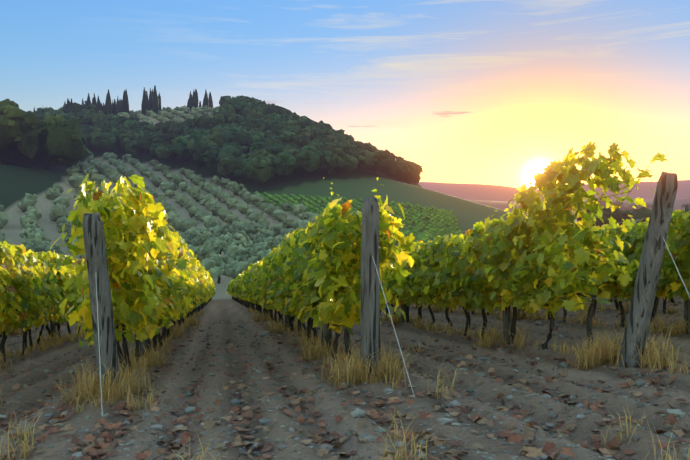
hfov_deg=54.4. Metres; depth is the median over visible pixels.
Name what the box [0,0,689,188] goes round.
sky
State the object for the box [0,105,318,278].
olive trees
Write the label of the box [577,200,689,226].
valley woodland trees
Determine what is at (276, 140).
hill forest trees
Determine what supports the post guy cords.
on the terrain ground
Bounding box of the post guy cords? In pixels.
[95,238,689,416]
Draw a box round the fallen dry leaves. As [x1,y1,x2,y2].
[0,300,689,459]
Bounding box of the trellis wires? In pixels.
[108,191,678,326]
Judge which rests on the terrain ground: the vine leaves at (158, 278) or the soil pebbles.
the soil pebbles
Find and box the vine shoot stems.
[333,162,651,235]
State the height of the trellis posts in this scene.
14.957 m
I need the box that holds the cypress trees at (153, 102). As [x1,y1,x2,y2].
[33,85,212,115]
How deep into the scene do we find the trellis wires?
7.58 m
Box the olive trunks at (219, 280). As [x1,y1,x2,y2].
[67,233,247,283]
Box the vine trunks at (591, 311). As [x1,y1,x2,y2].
[0,286,674,373]
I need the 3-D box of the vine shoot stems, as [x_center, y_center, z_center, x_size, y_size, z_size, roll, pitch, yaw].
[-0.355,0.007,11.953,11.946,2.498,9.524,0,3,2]
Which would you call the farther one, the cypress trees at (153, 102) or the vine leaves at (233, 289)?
the cypress trees at (153, 102)
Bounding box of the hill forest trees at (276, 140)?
[0,95,422,186]
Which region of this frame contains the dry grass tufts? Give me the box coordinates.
[0,297,689,459]
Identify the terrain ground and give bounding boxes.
[0,112,689,459]
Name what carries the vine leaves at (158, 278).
attached to the vine trunks at (591, 311)
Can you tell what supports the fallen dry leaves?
on the terrain ground
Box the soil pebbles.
[0,300,689,459]
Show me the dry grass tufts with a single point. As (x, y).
(597, 354)
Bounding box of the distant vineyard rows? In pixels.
[254,191,461,243]
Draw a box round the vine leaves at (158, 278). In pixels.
[0,141,689,347]
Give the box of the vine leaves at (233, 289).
[204,269,242,302]
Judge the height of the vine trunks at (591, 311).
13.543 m
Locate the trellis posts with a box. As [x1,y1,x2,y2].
[11,172,689,393]
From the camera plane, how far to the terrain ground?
7.76 m
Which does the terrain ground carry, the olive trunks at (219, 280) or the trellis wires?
the olive trunks at (219, 280)
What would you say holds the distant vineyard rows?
on the terrain ground
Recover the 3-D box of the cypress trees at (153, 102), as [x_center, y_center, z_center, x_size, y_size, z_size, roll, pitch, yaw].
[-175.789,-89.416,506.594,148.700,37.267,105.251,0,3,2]

